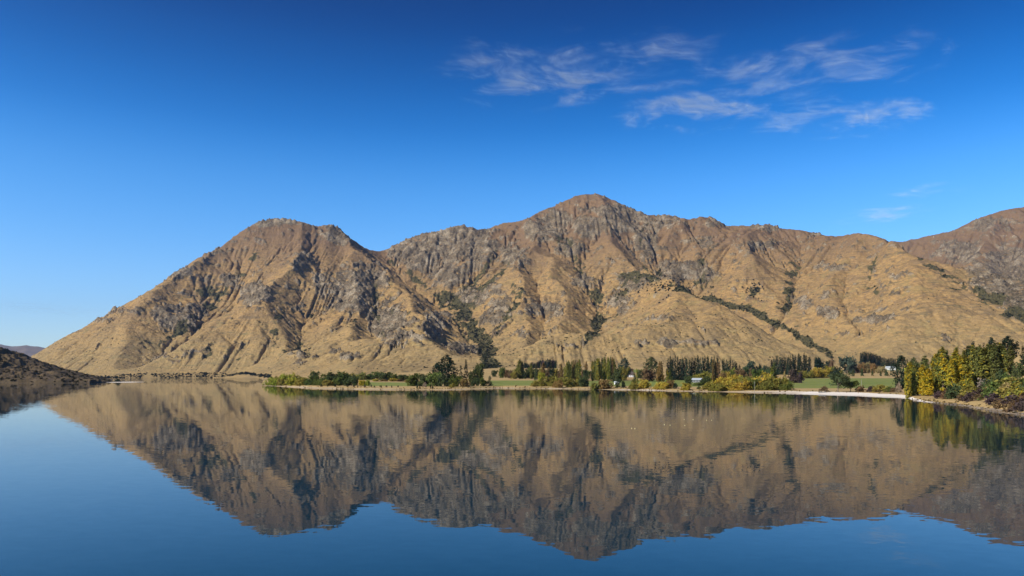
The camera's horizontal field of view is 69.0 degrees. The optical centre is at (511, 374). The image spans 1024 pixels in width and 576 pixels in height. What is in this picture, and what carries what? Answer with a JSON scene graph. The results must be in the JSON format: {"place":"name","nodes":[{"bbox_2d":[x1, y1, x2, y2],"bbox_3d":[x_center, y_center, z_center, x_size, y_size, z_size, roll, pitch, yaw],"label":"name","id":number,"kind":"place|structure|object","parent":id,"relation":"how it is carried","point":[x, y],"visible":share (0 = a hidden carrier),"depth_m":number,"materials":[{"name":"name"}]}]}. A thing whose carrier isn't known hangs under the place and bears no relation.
{"place":"outdoors","nodes":[
{"label":"outdoors","id":0,"kind":"place"},
{"bbox_2d":[0,344,44,356],"bbox_3d":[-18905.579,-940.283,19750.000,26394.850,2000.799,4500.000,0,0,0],"label":"hills","id":1,"kind":"structure","parent":0,"point":[30,351],"depth_m":19745.47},
{"bbox_2d":[0,347,112,382],"bbox_3d":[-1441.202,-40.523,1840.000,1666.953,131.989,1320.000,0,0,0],"label":"hill","id":2,"kind":"structure","parent":0,"point":[15,364],"depth_m":1405.45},
{"bbox_2d":[0,347,110,382],"bbox_3d":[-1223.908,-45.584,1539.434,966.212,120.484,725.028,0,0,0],"label":"hill scrub","id":3,"kind":"object","parent":2,"relation":"on","point":[61,368],"visible":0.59,"depth_m":1386.55,"materials":[{"name":"brown plant"}]},
{"bbox_2d":[0,378,1023,575],"bbox_3d":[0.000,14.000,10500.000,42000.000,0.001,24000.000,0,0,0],"label":"water","id":4,"kind":"structure","parent":0,"point":[190,477],"depth_m":97.14,"materials":[{"name":"blue liquid"}]},
{"bbox_2d":[0,0,1023,347],"label":"sky","id":5,"kind":"structure","parent":0,"point":[138,138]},
{"bbox_2d":[31,193,1023,377],"bbox_3d":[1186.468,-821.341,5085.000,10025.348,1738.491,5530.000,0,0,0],"label":"mountains","id":6,"kind":"structure","parent":0,"point":[590,232],"depth_m":4468.93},
{"bbox_2d":[46,257,1023,372],"bbox_3d":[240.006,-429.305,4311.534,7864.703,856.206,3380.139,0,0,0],"label":"mountain scrub","id":7,"kind":"object","parent":6,"relation":"on","point":[487,365],"visible":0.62,"depth_m":4156.42,"materials":[{"name":"green plant"}]},
{"bbox_2d":[601,270,762,302],"bbox_3d":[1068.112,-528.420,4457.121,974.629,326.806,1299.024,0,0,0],"label":"mountain scrub","id":8,"kind":"object","parent":6,"relation":"on","point":[755,289],"visible":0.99,"depth_m":4382.27,"materials":[{"name":"green plant"}]},
{"bbox_2d":[369,369,902,387],"bbox_3d":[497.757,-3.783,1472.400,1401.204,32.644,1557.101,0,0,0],"label":"pasture","id":9,"kind":"structure","parent":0,"point":[822,382],"depth_m":944.81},
{"bbox_2d":[404,373,419,385],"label":"broadleaf tree","id":10,"kind":"object","parent":9,"relation":"on","point":[412,380],"visible":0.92,"depth_m":795.69,"materials":[{"name":"green plant"}]},
{"bbox_2d":[595,359,600,380],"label":"poplar tree","id":11,"kind":"object","parent":9,"relation":"on","point":[598,370],"visible":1,"depth_m":1110.20,"materials":[{"name":"green plant"}]},
{"bbox_2d":[602,358,606,379],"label":"poplar tree","id":12,"kind":"object","parent":9,"relation":"on","point":[604,368],"visible":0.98,"depth_m":1104.30,"materials":[{"name":"green plant"}]},
{"bbox_2d":[606,357,610,379],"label":"poplar tree","id":13,"kind":"object","parent":9,"relation":"on","point":[608,368],"visible":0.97,"depth_m":1089.70,"materials":[{"name":"green plant"}]},
{"bbox_2d":[609,367,623,381],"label":"broadleaf tree","id":14,"kind":"object","parent":9,"relation":"on","point":[618,372],"visible":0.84,"depth_m":1016.65,"materials":[{"name":"green plant"}]},
{"bbox_2d":[640,369,655,380],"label":"broadleaf tree","id":15,"kind":"object","parent":9,"relation":"on","point":[650,375],"visible":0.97,"depth_m":1077.13,"materials":[{"name":"brown plant"}]},
{"bbox_2d":[655,368,664,381],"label":"broadleaf tree","id":16,"kind":"object","parent":9,"relation":"on","point":[659,376],"visible":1,"depth_m":1057.29,"materials":[{"name":"green plant"}]},
{"bbox_2d":[692,371,709,379],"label":"hedge tree","id":17,"kind":"object","parent":9,"relation":"on","point":[702,375],"visible":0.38,"depth_m":1072.75,"materials":[{"name":"green plant"}]},
{"bbox_2d":[733,369,748,379],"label":"hedge tree","id":18,"kind":"object","parent":9,"relation":"on","point":[738,372],"visible":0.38,"depth_m":988.55,"materials":[{"name":"brown plant"}]},
{"bbox_2d":[787,369,802,382],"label":"broadleaf tree","id":19,"kind":"object","parent":9,"relation":"on","point":[793,377],"visible":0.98,"depth_m":977.62,"materials":[{"name":"brown plant"}]},
{"bbox_2d":[262,354,1023,412],"bbox_3d":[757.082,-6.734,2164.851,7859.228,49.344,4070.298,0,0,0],"label":"ground","id":20,"kind":"structure","parent":0,"point":[487,374],"depth_m":778.88,"materials":[{"name":"green plant"}]},
{"bbox_2d":[96,371,271,377],"bbox_3d":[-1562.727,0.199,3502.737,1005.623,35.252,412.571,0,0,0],"label":"shore wood","id":21,"kind":"object","parent":20,"relation":"on","point":[203,373],"visible":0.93,"depth_m":3653.29,"materials":[{"name":"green plant"}]},
{"bbox_2d":[276,378,288,385],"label":"willow tree","id":22,"kind":"object","parent":20,"relation":"on","point":[281,382],"visible":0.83,"depth_m":920.72,"materials":[{"name":"green plant"}]},
{"bbox_2d":[322,379,334,385],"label":"willow tree","id":23,"kind":"object","parent":20,"relation":"on","point":[325,382],"visible":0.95,"depth_m":813.97,"materials":[{"name":"green plant"}]},
{"bbox_2d":[324,371,341,383],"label":"broadleaf tree","id":24,"kind":"object","parent":20,"relation":"on","point":[331,376],"visible":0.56,"depth_m":854.02,"materials":[{"name":"green plant"}]},
{"bbox_2d":[332,377,343,385],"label":"broadleaf tree","id":25,"kind":"object","parent":20,"relation":"on","point":[338,381],"visible":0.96,"depth_m":816.71,"materials":[{"name":"green plant"}]},
{"bbox_2d":[342,375,358,385],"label":"broadleaf tree","id":26,"kind":"object","parent":20,"relation":"on","point":[353,380],"visible":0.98,"depth_m":809.71,"materials":[{"name":"green plant"}]},
{"bbox_2d":[355,371,366,379],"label":"willow tree","id":27,"kind":"object","parent":20,"relation":"on","point":[361,376],"visible":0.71,"depth_m":1173.74,"materials":[{"name":"green plant"}]},
{"bbox_2d":[366,371,382,379],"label":"broadleaf tree","id":28,"kind":"object","parent":20,"relation":"on","point":[373,376],"visible":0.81,"depth_m":1182.18,"materials":[{"name":"green plant"}]},
{"bbox_2d":[377,372,392,379],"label":"broadleaf tree","id":29,"kind":"object","parent":20,"relation":"on","point":[385,376],"visible":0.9,"depth_m":1173.64,"materials":[{"name":"green plant"}]},
{"bbox_2d":[416,373,429,385],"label":"broadleaf tree","id":30,"kind":"object","parent":20,"relation":"on","point":[422,378],"visible":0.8,"depth_m":786.96,"materials":[{"name":"green plant"}]},
{"bbox_2d":[426,371,442,385],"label":"broadleaf tree","id":31,"kind":"object","parent":20,"relation":"on","point":[432,378],"visible":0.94,"depth_m":779.61,"materials":[{"name":"green plant"}]},
{"bbox_2d":[436,374,449,386],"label":"broadleaf tree","id":32,"kind":"object","parent":20,"relation":"on","point":[443,378],"visible":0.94,"depth_m":774.12,"materials":[{"name":"green plant"}]},
{"bbox_2d":[434,353,458,380],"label":"pine tree","id":33,"kind":"object","parent":20,"relation":"on","point":[447,368],"visible":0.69,"depth_m":901.60,"materials":[{"name":"green plant"}]},
{"bbox_2d":[448,374,462,386],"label":"broadleaf tree","id":34,"kind":"object","parent":20,"relation":"on","point":[455,380],"visible":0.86,"depth_m":768.62,"materials":[{"name":"green plant"}]},
{"bbox_2d":[460,378,470,386],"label":"shore bush","id":35,"kind":"object","parent":20,"relation":"on","point":[464,383],"visible":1,"depth_m":765.90,"materials":[{"name":"green plant"}]},
{"bbox_2d":[473,362,484,380],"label":"broadleaf tree","id":36,"kind":"object","parent":20,"relation":"on","point":[478,371],"visible":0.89,"depth_m":995.07,"materials":[{"name":"green plant"}]},
{"bbox_2d":[516,359,522,378],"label":"poplar tree","id":37,"kind":"object","parent":20,"relation":"on","point":[519,368],"visible":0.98,"depth_m":1257.71,"materials":[{"name":"green plant"}]},
{"bbox_2d":[541,376,555,385],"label":"shore bush","id":38,"kind":"object","parent":20,"relation":"on","point":[550,381],"visible":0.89,"depth_m":797.55,"materials":[{"name":"green plant"}]},
{"bbox_2d":[552,379,563,387],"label":"shore bush","id":39,"kind":"object","parent":20,"relation":"on","point":[559,384],"visible":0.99,"depth_m":766.86,"materials":[{"name":"brown plant"}]},
{"bbox_2d":[564,377,577,386],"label":"shore bush","id":40,"kind":"object","parent":20,"relation":"on","point":[568,381],"visible":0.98,"depth_m":772.26,"materials":[{"name":"green plant"}]},
{"bbox_2d":[578,375,588,386],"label":"broadleaf tree","id":41,"kind":"object","parent":20,"relation":"on","point":[583,382],"visible":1,"depth_m":766.63,"materials":[{"name":"green plant"}]},
{"bbox_2d":[599,379,612,388],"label":"shore bush","id":42,"kind":"object","parent":20,"relation":"on","point":[604,384],"visible":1,"depth_m":722.10,"materials":[{"name":"brown plant"}]},
{"bbox_2d":[617,357,631,378],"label":"broadleaf tree","id":43,"kind":"object","parent":20,"relation":"on","point":[626,365],"visible":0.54,"depth_m":1226.85,"materials":[{"name":"green plant"}]},
{"bbox_2d":[619,367,629,379],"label":"broadleaf tree","id":44,"kind":"object","parent":20,"relation":"on","point":[625,372],"visible":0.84,"depth_m":1146.86,"materials":[{"name":"green plant"}]},
{"bbox_2d":[628,380,638,389],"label":"shore bush","id":45,"kind":"object","parent":20,"relation":"on","point":[633,385],"visible":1,"depth_m":696.88,"materials":[{"name":"green plant"}]},
{"bbox_2d":[636,379,651,387],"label":"shore bush","id":46,"kind":"object","parent":20,"relation":"on","point":[644,384],"visible":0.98,"depth_m":701.99,"materials":[{"name":"yellow plant"}]},
{"bbox_2d":[643,357,657,376],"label":"broadleaf tree","id":47,"kind":"object","parent":20,"relation":"on","point":[650,362],"visible":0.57,"depth_m":1326.11,"materials":[{"name":"green plant"}]},
{"bbox_2d":[285,385,1020,413],"bbox_3d":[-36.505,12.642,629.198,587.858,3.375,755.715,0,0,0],"label":"shore tussock","id":48,"kind":"object","parent":20,"relation":"on","point":[704,390],"visible":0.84,"depth_m":632.82,"materials":[{"name":"brown plant"}]},
{"bbox_2d":[653,381,669,388],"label":"shore bush","id":49,"kind":"object","parent":20,"relation":"on","point":[661,385],"visible":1,"depth_m":683.63,"materials":[{"name":"yellow plant"}]},
{"bbox_2d":[680,383,691,389],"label":"shore bush","id":50,"kind":"object","parent":20,"relation":"on","point":[686,386],"visible":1,"depth_m":653.45,"materials":[{"name":"yellow plant"}]},
{"bbox_2d":[699,381,720,389],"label":"willow tree","id":51,"kind":"object","parent":20,"relation":"on","point":[706,385],"visible":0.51,"depth_m":648.83,"materials":[{"name":"green plant"}]},
{"bbox_2d":[708,383,725,390],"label":"willow tree","id":52,"kind":"object","parent":20,"relation":"on","point":[718,387],"visible":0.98,"depth_m":625.88,"materials":[{"name":"green plant"}]},
{"bbox_2d":[720,380,734,390],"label":"willow tree","id":53,"kind":"object","parent":20,"relation":"on","point":[727,386],"visible":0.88,"depth_m":630.44,"materials":[{"name":"yellow plant"}]},
{"bbox_2d":[731,378,751,389],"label":"willow tree","id":54,"kind":"object","parent":20,"relation":"on","point":[743,385],"visible":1,"depth_m":624.85,"materials":[{"name":"yellow plant"}]},
{"bbox_2d":[746,378,762,389],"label":"willow tree","id":55,"kind":"object","parent":20,"relation":"on","point":[752,381],"visible":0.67,"depth_m":627.34,"materials":[{"name":"green plant"}]},
{"bbox_2d":[751,371,771,384],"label":"willow tree","id":56,"kind":"object","parent":20,"relation":"on","point":[763,376],"visible":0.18,"depth_m":653.23,"materials":[{"name":"yellow plant"}]},
{"bbox_2d":[755,380,777,389],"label":"willow tree","id":57,"kind":"object","parent":20,"relation":"on","point":[768,385],"visible":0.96,"depth_m":616.35,"materials":[{"name":"green plant"}]},
{"bbox_2d":[771,377,789,389],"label":"willow tree","id":58,"kind":"object","parent":20,"relation":"on","point":[783,381],"visible":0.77,"depth_m":623.14,"materials":[{"name":"green plant"}]},
{"bbox_2d":[777,380,793,389],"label":"willow tree","id":59,"kind":"object","parent":20,"relation":"on","point":[790,385],"visible":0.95,"depth_m":617.05,"materials":[{"name":"green plant"}]},
{"bbox_2d":[810,367,822,377],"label":"willow tree","id":60,"kind":"object","parent":20,"relation":"on","point":[817,371],"visible":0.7,"depth_m":1357.81,"materials":[{"name":"yellow plant"}]},
{"bbox_2d":[814,357,824,369],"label":"broadleaf tree","id":61,"kind":"object","parent":20,"relation":"on","point":[818,363],"visible":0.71,"depth_m":1616.28,"materials":[{"name":"green plant"}]},
{"bbox_2d":[819,366,831,377],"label":"willow tree","id":62,"kind":"object","parent":20,"relation":"on","point":[826,371],"visible":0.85,"depth_m":1371.21,"materials":[{"name":"yellow plant"}]},
{"bbox_2d":[838,356,859,372],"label":"broadleaf tree","id":63,"kind":"object","parent":20,"relation":"on","point":[850,367],"visible":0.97,"depth_m":1717.52,"materials":[{"name":"green plant"}]},
{"bbox_2d":[846,380,859,391],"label":"broadleaf tree","id":64,"kind":"object","parent":20,"relation":"on","point":[855,383],"visible":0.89,"depth_m":557.05,"materials":[{"name":"green plant"}]},
{"bbox_2d":[872,385,890,391],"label":"beach shrub","id":65,"kind":"object","parent":20,"relation":"on","point":[878,387],"visible":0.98,"depth_m":544.13,"materials":[{"name":"green plant"}]},
{"bbox_2d":[890,355,907,388],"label":"broadleaf tree","id":66,"kind":"object","parent":20,"relation":"on","point":[897,365],"visible":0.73,"depth_m":639.50,"materials":[{"name":"green plant"}]},
{"bbox_2d":[904,361,916,396],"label":"poplar tree","id":67,"kind":"object","parent":20,"relation":"on","point":[910,365],"visible":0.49,"depth_m":454.26,"materials":[{"name":"green plant"}]},
{"bbox_2d":[910,364,918,395],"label":"poplar tree","id":68,"kind":"object","parent":20,"relation":"on","point":[914,373],"visible":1,"depth_m":451.18,"materials":[{"name":"green plant"}]},
{"bbox_2d":[916,364,926,395],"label":"poplar tree","id":69,"kind":"object","parent":20,"relation":"on","point":[921,378],"visible":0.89,"depth_m":449.37,"materials":[{"name":"yellow plant"}]},
{"bbox_2d":[918,356,929,390],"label":"poplar tree","id":70,"kind":"object","parent":20,"relation":"on","point":[924,359],"visible":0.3,"depth_m":560.04,"materials":[{"name":"green plant"}]},
{"bbox_2d":[922,368,933,395],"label":"poplar tree","id":71,"kind":"object","parent":20,"relation":"on","point":[928,388],"visible":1,"depth_m":443.21,"materials":[{"name":"yellow plant"}]},
{"bbox_2d":[929,353,937,392],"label":"poplar tree","id":72,"kind":"object","parent":20,"relation":"on","point":[933,370],"visible":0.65,"depth_m":451.73,"materials":[{"name":"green plant"}]},
{"bbox_2d":[934,350,943,391],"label":"poplar tree","id":73,"kind":"object","parent":20,"relation":"on","point":[937,369],"visible":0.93,"depth_m":447.81,"materials":[{"name":"green plant"}]},
{"bbox_2d":[934,346,948,390],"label":"poplar tree","id":74,"kind":"object","parent":20,"relation":"on","point":[944,362],"visible":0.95,"depth_m":444.99,"materials":[{"name":"yellow plant"}]},
{"bbox_2d":[946,359,956,390],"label":"poplar tree","id":75,"kind":"object","parent":20,"relation":"on","point":[952,374],"visible":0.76,"depth_m":427.28,"materials":[{"name":"yellow plant"}]},
{"bbox_2d":[944,382,960,398],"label":"bank shrub","id":76,"kind":"object","parent":20,"relation":"on","point":[951,389],"visible":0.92,"depth_m":386.87,"materials":[{"name":"green plant"}]},
{"bbox_2d":[946,350,963,387],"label":"poplar tree","id":77,"kind":"object","parent":20,"relation":"on","point":[956,354],"visible":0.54,"depth_m":430.36,"materials":[{"name":"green plant"}]},
{"bbox_2d":[955,355,965,382],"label":"poplar tree","id":78,"kind":"object","parent":20,"relation":"on","point":[958,372],"visible":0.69,"depth_m":429.20,"materials":[{"name":"green plant"}]},
{"bbox_2d":[958,356,973,382],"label":"poplar tree","id":79,"kind":"object","parent":20,"relation":"on","point":[964,369],"visible":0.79,"depth_m":426.68,"materials":[{"name":"yellow plant"}]},
{"bbox_2d":[961,391,974,401],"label":"bank shrub","id":80,"kind":"object","parent":20,"relation":"on","point":[967,396],"visible":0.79,"depth_m":351.57,"materials":[{"name":"brown plant"}]},
{"bbox_2d":[960,382,981,393],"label":"bank shrub","id":81,"kind":"object","parent":20,"relation":"on","point":[965,388],"visible":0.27,"depth_m":371.85,"materials":[{"name":"green plant"}]},
{"bbox_2d":[968,344,977,385],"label":"poplar tree","id":82,"kind":"object","parent":20,"relation":"on","point":[971,357],"visible":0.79,"depth_m":443.88,"materials":[{"name":"green plant"}]},
{"bbox_2d":[975,344,983,381],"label":"poplar tree","id":83,"kind":"object","parent":20,"relation":"on","point":[977,361],"visible":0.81,"depth_m":441.63,"materials":[{"name":"green plant"}]},
{"bbox_2d":[974,346,990,384],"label":"poplar tree","id":84,"kind":"object","parent":20,"relation":"on","point":[982,362],"visible":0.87,"depth_m":438.47,"materials":[{"name":"green plant"}]},
{"bbox_2d":[977,386,995,399],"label":"bank shrub","id":85,"kind":"object","parent":20,"relation":"on","point":[988,392],"visible":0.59,"depth_m":330.49,"materials":[{"name":"green plant"}]},
{"bbox_2d":[983,344,990,381],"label":"poplar tree","id":86,"kind":"object","parent":20,"relation":"on","point":[988,355],"visible":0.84,"depth_m":438.90,"materials":[{"name":"green plant"}]},
{"bbox_2d":[982,378,1002,390],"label":"bank shrub","id":87,"kind":"object","parent":20,"relation":"on","point":[996,385],"visible":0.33,"depth_m":347.67,"materials":[{"name":"green plant"}]},
{"bbox_2d":[988,342,1000,380],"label":"poplar tree","id":88,"kind":"object","parent":20,"relation":"on","point":[994,359],"visible":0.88,"depth_m":435.27,"materials":[{"name":"green plant"}]},
{"bbox_2d":[984,393,1004,404],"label":"bank shrub","id":89,"kind":"object","parent":20,"relation":"on","point":[991,398],"visible":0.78,"depth_m":311.05,"materials":[{"name":"brown plant"}]},
{"bbox_2d":[990,398,1007,408],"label":"bank shrub","id":90,"kind":"object","parent":20,"relation":"on","point":[996,404],"visible":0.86,"depth_m":295.37,"materials":[{"name":"brown plant"}]},
{"bbox_2d":[995,368,1003,382],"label":"bank shrub","id":91,"kind":"object","parent":20,"relation":"on","point":[999,376],"visible":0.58,"depth_m":409.34,"materials":[{"name":"green plant"}]},
{"bbox_2d":[991,342,1009,373],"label":"poplar tree","id":92,"kind":"object","parent":20,"relation":"on","point":[998,346],"visible":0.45,"depth_m":437.93,"materials":[{"name":"green plant"}]},
{"bbox_2d":[993,385,1013,401],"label":"bank shrub","id":93,"kind":"object","parent":20,"relation":"on","point":[1000,391],"visible":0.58,"depth_m":311.32,"materials":[{"name":"green plant"}]},
{"bbox_2d":[990,376,1017,388],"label":"bank shrub","id":94,"kind":"object","parent":20,"relation":"on","point":[1007,379],"visible":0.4,"depth_m":344.52,"materials":[{"name":"green plant"}]},
{"bbox_2d":[1000,347,1008,372],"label":"poplar tree","id":95,"kind":"object","parent":20,"relation":"on","point":[1003,356],"visible":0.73,"depth_m":436.82,"materials":[{"name":"green plant"}]},
{"bbox_2d":[1001,392,1018,404],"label":"bank shrub","id":96,"kind":"object","parent":20,"relation":"on","point":[1014,397],"visible":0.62,"depth_m":290.14,"materials":[{"name":"brown plant"}]},
{"bbox_2d":[1001,335,1019,361],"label":"pine tree","id":97,"kind":"object","parent":20,"relation":"on","point":[1007,340],"visible":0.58,"depth_m":557.73,"materials":[{"name":"green plant"}]},
{"bbox_2d":[1006,346,1014,373],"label":"poplar tree","id":98,"kind":"object","parent":20,"relation":"on","point":[1010,357],"visible":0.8,"depth_m":451.42,"materials":[{"name":"green plant"}]},
{"bbox_2d":[1002,399,1018,411],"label":"bank shrub","id":99,"kind":"object","parent":20,"relation":"on","point":[1010,403],"visible":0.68,"depth_m":274.95,"materials":[{"name":"brown plant"}]},
{"bbox_2d":[1001,385,1023,397],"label":"bank shrub","id":100,"kind":"object","parent":20,"relation":"on","point":[1017,391],"visible":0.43,"depth_m":300.13,"materials":[{"name":"green plant"}]},
{"bbox_2d":[1005,380,1022,393],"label":"bank shrub","id":101,"kind":"object","parent":20,"relation":"on","point":[1013,385],"visible":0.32,"depth_m":321.70,"materials":[{"name":"green plant"}]},
{"bbox_2d":[1007,396,1023,410],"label":"bank shrub","id":102,"kind":"object","parent":20,"relation":"on","point":[1020,404],"visible":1,"depth_m":267.86,"materials":[{"name":"brown plant"}]},
{"bbox_2d":[1011,359,1023,376],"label":"bank shrub","id":103,"kind":"object","parent":20,"relation":"on","point":[1018,370],"visible":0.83,"depth_m":414.10,"materials":[{"name":"green plant"}]},
{"bbox_2d":[1017,346,1023,375],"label":"conifer tree","id":104,"kind":"object","parent":20,"relation":"on","point":[1022,357],"visible":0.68,"depth_m":419.93,"materials":[{"name":"green plant"}]},
{"bbox_2d":[269,385,1023,415],"bbox_3d":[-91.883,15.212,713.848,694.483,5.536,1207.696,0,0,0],"label":"beach","id":105,"kind":"structure","parent":0,"point":[861,394],"depth_m":593.52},
{"bbox_2d":[829,371,852,391],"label":"spreading tree","id":106,"kind":"object","parent":105,"relation":"on","point":[839,379],"visible":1,"depth_m":554.91,"materials":[{"name":"green plant"}]},
{"bbox_2d":[903,366,911,397],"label":"poplar tree","id":107,"kind":"object","parent":105,"relation":"on","point":[907,390],"visible":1,"depth_m":447.51,"materials":[{"name":"yellow plant"}]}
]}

